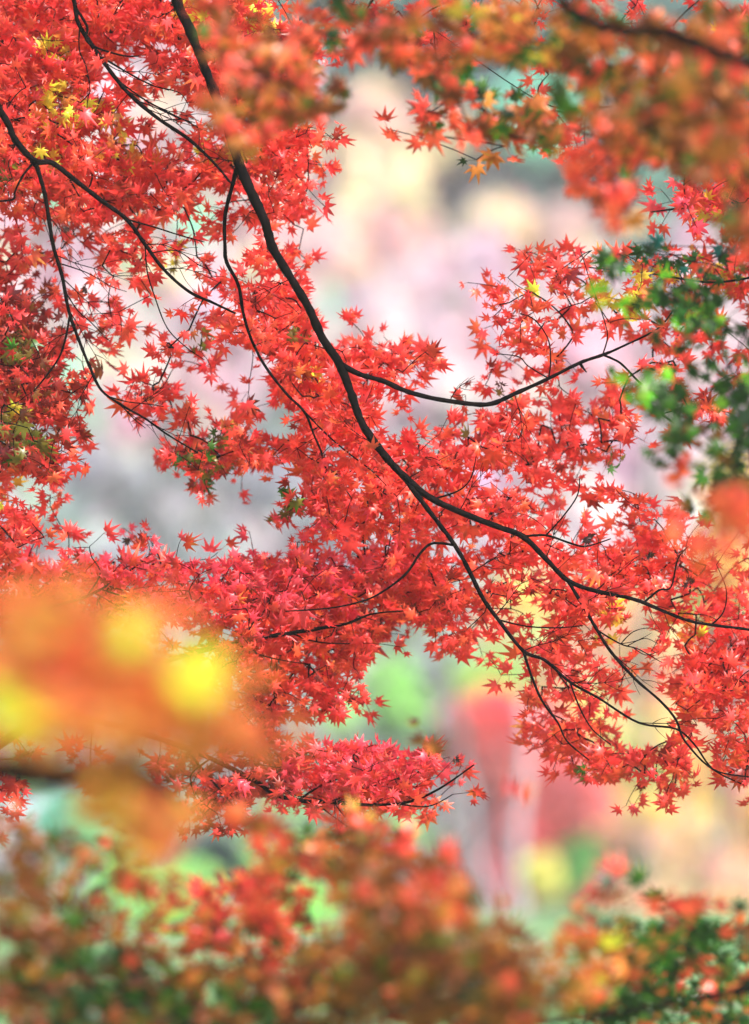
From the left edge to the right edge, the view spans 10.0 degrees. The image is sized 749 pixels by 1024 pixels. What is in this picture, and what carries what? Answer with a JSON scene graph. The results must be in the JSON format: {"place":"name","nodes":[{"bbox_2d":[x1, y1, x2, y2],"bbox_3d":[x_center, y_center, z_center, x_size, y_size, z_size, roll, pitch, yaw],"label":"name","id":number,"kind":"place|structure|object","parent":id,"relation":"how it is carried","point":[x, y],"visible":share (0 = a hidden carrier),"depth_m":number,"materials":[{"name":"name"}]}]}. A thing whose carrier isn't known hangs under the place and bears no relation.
{"place":"outdoors","nodes":[
{"label":"outdoors","id":0,"kind":"place"},
{"bbox_2d":[0,1,748,1023],"bbox_3d":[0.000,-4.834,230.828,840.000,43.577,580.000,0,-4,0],"label":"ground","id":1,"kind":"structure","parent":0,"point":[534,915],"depth_m":53.79,"materials":[{"name":"green plant"}]},
{"bbox_2d":[8,789,50,819],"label":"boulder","id":2,"kind":"object","parent":1,"relation":"on","point":[36,797],"visible":0.02,"depth_m":65.95,"materials":[{"name":"white stone"}]},
{"bbox_2d":[0,814,89,908],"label":"autumn tree","id":3,"kind":"object","parent":1,"relation":"on","point":[60,867],"visible":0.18,"depth_m":59.56,"materials":[{"name":"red plant"}]},
{"bbox_2d":[30,789,113,914],"bbox_3d":[-3.860,4.373,54.934,1.134,2.073,1.156,0,-4,0],"label":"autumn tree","id":4,"kind":"object","parent":1,"relation":"on","point":[52,805],"visible":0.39,"depth_m":54.63,"materials":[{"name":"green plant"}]},
{"bbox_2d":[0,0,261,545],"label":"maple tree","id":5,"kind":"object","parent":1,"relation":"on","point":[65,166],"visible":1,"depth_m":9.20,"materials":[{"name":"red plant"}]},
{"bbox_2d":[74,852,228,928],"bbox_3d":[-2.723,4.691,52.038,1.885,1.270,1.548,0,-4,0],"label":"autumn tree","id":6,"kind":"object","parent":1,"relation":"on","point":[195,868],"visible":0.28,"depth_m":51.66,"materials":[{"name":"green plant"}]},
{"bbox_2d":[0,561,320,875],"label":"maple tree","id":7,"kind":"object","parent":1,"relation":"on","point":[183,703],"visible":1,"depth_m":4.22,"materials":[{"name":"orange plant"}]},
{"bbox_2d":[181,830,247,898],"bbox_3d":[-2.121,4.883,56.929,0.998,1.310,1.044,-1,-4,19],"label":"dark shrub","id":8,"kind":"object","parent":1,"relation":"on","point":[223,853],"visible":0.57,"depth_m":56.76,"materials":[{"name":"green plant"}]},
{"bbox_2d":[205,437,256,797],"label":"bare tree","id":9,"kind":"object","parent":1,"relation":"on","point":[218,508],"visible":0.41,"depth_m":65.95,"materials":[{"name":"grey plant"}]},
{"bbox_2d":[0,484,490,848],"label":"maple tree","id":10,"kind":"object","parent":1,"relation":"on","point":[245,590],"visible":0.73,"depth_m":9.19,"materials":[{"name":"red plant"}]},
{"bbox_2d":[0,799,583,1023],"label":"maple tree","id":11,"kind":"object","parent":1,"relation":"on","point":[471,971],"visible":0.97,"depth_m":6.44,"materials":[{"name":"orange plant"}]},
{"bbox_2d":[242,838,347,924],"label":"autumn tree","id":12,"kind":"object","parent":1,"relation":"on","point":[318,912],"visible":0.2,"depth_m":53.63,"materials":[{"name":"green plant"}]},
{"bbox_2d":[98,715,538,1013],"bbox_3d":[-0.120,1.257,6.743,0.642,1.895,1.647,1,-4,-8],"label":"maple tree","id":13,"kind":"object","parent":1,"relation":"on","point":[256,910],"visible":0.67,"depth_m":6.93,"materials":[{"name":"red plant"}]},
{"bbox_2d":[315,695,360,931],"bbox_3d":[-0.436,3.580,49.931,0.580,2.983,0.524,0,-4,0],"label":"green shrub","id":14,"kind":"object","parent":1,"relation":"on","point":[332,729],"visible":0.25,"depth_m":49.91,"materials":[{"name":"green plant"}]},
{"bbox_2d":[342,0,386,89],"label":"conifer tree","id":15,"kind":"object","parent":1,"relation":"on","point":[348,77],"visible":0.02,"depth_m":111.98,"materials":[{"name":"plant"}]},
{"bbox_2d":[0,0,748,901],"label":"hillside wood","id":16,"kind":"object","parent":1,"relation":"on","point":[392,268],"visible":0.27,"depth_m":91.39,"materials":[{"name":"pink plant"}]},
{"bbox_2d":[1,0,748,816],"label":"maple tree","id":17,"kind":"object","parent":1,"relation":"on","point":[77,44],"visible":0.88,"depth_m":9.20,"materials":[{"name":"red plant"}]},
{"bbox_2d":[342,622,409,908],"bbox_3d":[-0.185,3.659,60.068,1.379,4.261,0.549,-3,-5,37],"label":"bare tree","id":18,"kind":"object","parent":1,"relation":"on","point":[375,682],"visible":0.28,"depth_m":59.97,"materials":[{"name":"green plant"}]},
{"bbox_2d":[351,652,441,770],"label":"autumn tree","id":19,"kind":"object","parent":1,"relation":"on","point":[401,691],"visible":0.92,"depth_m":65.66,"materials":[{"name":"green plant"}]},
{"bbox_2d":[380,0,452,156],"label":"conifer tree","id":20,"kind":"object","parent":1,"relation":"on","point":[405,87],"visible":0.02,"depth_m":108.42,"materials":[{"name":"grey plant"}]},
{"bbox_2d":[409,633,468,890],"bbox_3d":[0.701,3.520,56.166,1.092,4.021,0.508,-3,-5,42],"label":"bare tree","id":21,"kind":"object","parent":1,"relation":"on","point":[461,799],"visible":0.73,"depth_m":55.94,"materials":[{"name":"grey plant"}]},
{"bbox_2d":[183,0,748,267],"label":"maple tree","id":22,"kind":"object","parent":1,"relation":"on","point":[689,142],"visible":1,"depth_m":7.18,"materials":[{"name":"orange plant"}]},
{"bbox_2d":[424,0,509,217],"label":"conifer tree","id":23,"kind":"object","parent":1,"relation":"on","point":[460,182],"visible":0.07,"depth_m":105.84,"materials":[{"name":"pink plant"}]},
{"bbox_2d":[441,642,529,704],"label":"autumn tree","id":24,"kind":"object","parent":1,"relation":"on","point":[466,678],"visible":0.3,"depth_m":67.72,"materials":[{"name":"yellow plant"}]},
{"bbox_2d":[438,685,619,914],"bbox_3d":[2.083,3.968,58.309,2.601,3.322,2.118,0,-4,0],"label":"maple tree","id":25,"kind":"object","parent":1,"relation":"on","point":[507,835],"visible":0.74,"depth_m":58.04,"materials":[{"name":"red plant"}]},
{"bbox_2d":[320,0,748,368],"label":"maple tree","id":26,"kind":"object","parent":1,"relation":"on","point":[694,202],"visible":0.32,"depth_m":9.24,"materials":[{"name":"red plant"}]},
{"bbox_2d":[484,66,587,147],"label":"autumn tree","id":27,"kind":"object","parent":1,"relation":"on","point":[513,77],"visible":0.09,"depth_m":102.47,"materials":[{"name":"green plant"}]},
{"bbox_2d":[517,846,564,931],"bbox_3d":[1.945,4.501,50.002,0.569,1.160,0.568,0,-4,0],"label":"yellow shrub","id":28,"kind":"object","parent":1,"relation":"on","point":[540,876],"visible":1,"depth_m":49.90,"materials":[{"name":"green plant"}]},
{"bbox_2d":[552,833,604,907],"bbox_3d":[2.744,5.075,60.001,0.908,1.330,0.968,4,-5,-43],"label":"green shrub","id":29,"kind":"object","parent":1,"relation":"on","point":[577,856],"visible":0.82,"depth_m":59.75,"materials":[{"name":"green plant"}]},
{"bbox_2d":[548,861,620,906],"bbox_3d":[3.008,5.306,60.988,1.106,1.313,1.259,1,-4,-17],"label":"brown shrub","id":30,"kind":"object","parent":1,"relation":"on","point":[563,901],"visible":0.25,"depth_m":60.62,"materials":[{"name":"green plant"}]},
{"bbox_2d":[555,81,667,222],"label":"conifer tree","id":31,"kind":"object","parent":1,"relation":"on","point":[602,142],"visible":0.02,"depth_m":100.70,"materials":[{"name":"green plant"}]},
{"bbox_2d":[581,787,684,884],"bbox_3d":[3.672,4.925,61.986,1.663,1.902,1.430,0,-4,0],"label":"autumn tree","id":32,"kind":"object","parent":1,"relation":"on","point":[626,832],"visible":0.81,"depth_m":61.64,"materials":[{"name":"beige plant"}]},
{"bbox_2d":[588,839,686,912],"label":"autumn tree","id":33,"kind":"object","parent":1,"relation":"on","point":[657,880],"visible":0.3,"depth_m":58.86,"materials":[{"name":"plant"}]},
{"bbox_2d":[538,848,748,1023],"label":"maple tree","id":34,"kind":"object","parent":1,"relation":"on","point":[654,953],"visible":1,"depth_m":7.05,"materials":[{"name":"orange plant"}]},
{"bbox_2d":[652,771,664,795],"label":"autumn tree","id":35,"kind":"object","parent":1,"relation":"on","point":[653,787],"visible":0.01,"depth_m":66.00,"materials":[{"name":"plant"}]},
{"bbox_2d":[639,347,680,792],"bbox_3d":[4.306,1.804,64.181,0.305,8.508,1.062,-2,-4,32],"label":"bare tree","id":36,"kind":"object","parent":1,"relation":"on","point":[645,712],"visible":0.42,"depth_m":63.81,"materials":[{"name":"plant"}]},
{"bbox_2d":[580,229,748,526],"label":"maple tree","id":37,"kind":"object","parent":1,"relation":"on","point":[680,432],"visible":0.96,"depth_m":7.69,"materials":[{"name":"green plant"}]},
{"bbox_2d":[659,449,748,591],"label":"maple tree","id":38,"kind":"object","parent":1,"relation":"on","point":[731,510],"visible":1,"depth_m":6.17,"materials":[{"name":"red plant"}]},
{"bbox_2d":[679,10,731,167],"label":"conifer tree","id":39,"kind":"object","parent":1,"relation":"on","point":[689,17],"depth_m":103.83,"materials":[{"name":"plant"}]},
{"bbox_2d":[673,838,748,910],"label":"autumn tree","id":40,"kind":"object","parent":1,"relation":"on","point":[717,873],"visible":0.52,"depth_m":59.60,"materials":[{"name":"beige plant"}]},
{"bbox_2d":[676,537,748,852],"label":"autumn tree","id":41,"kind":"object","parent":1,"relation":"on","point":[725,838],"visible":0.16,"depth_m":61.49,"materials":[{"name":"orange plant"}]},
{"bbox_2d":[684,626,748,835],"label":"autumn tree","id":42,"kind":"object","parent":1,"relation":"on","point":[735,699],"visible":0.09,"depth_m":62.78,"materials":[{"name":"plant"}]}
]}

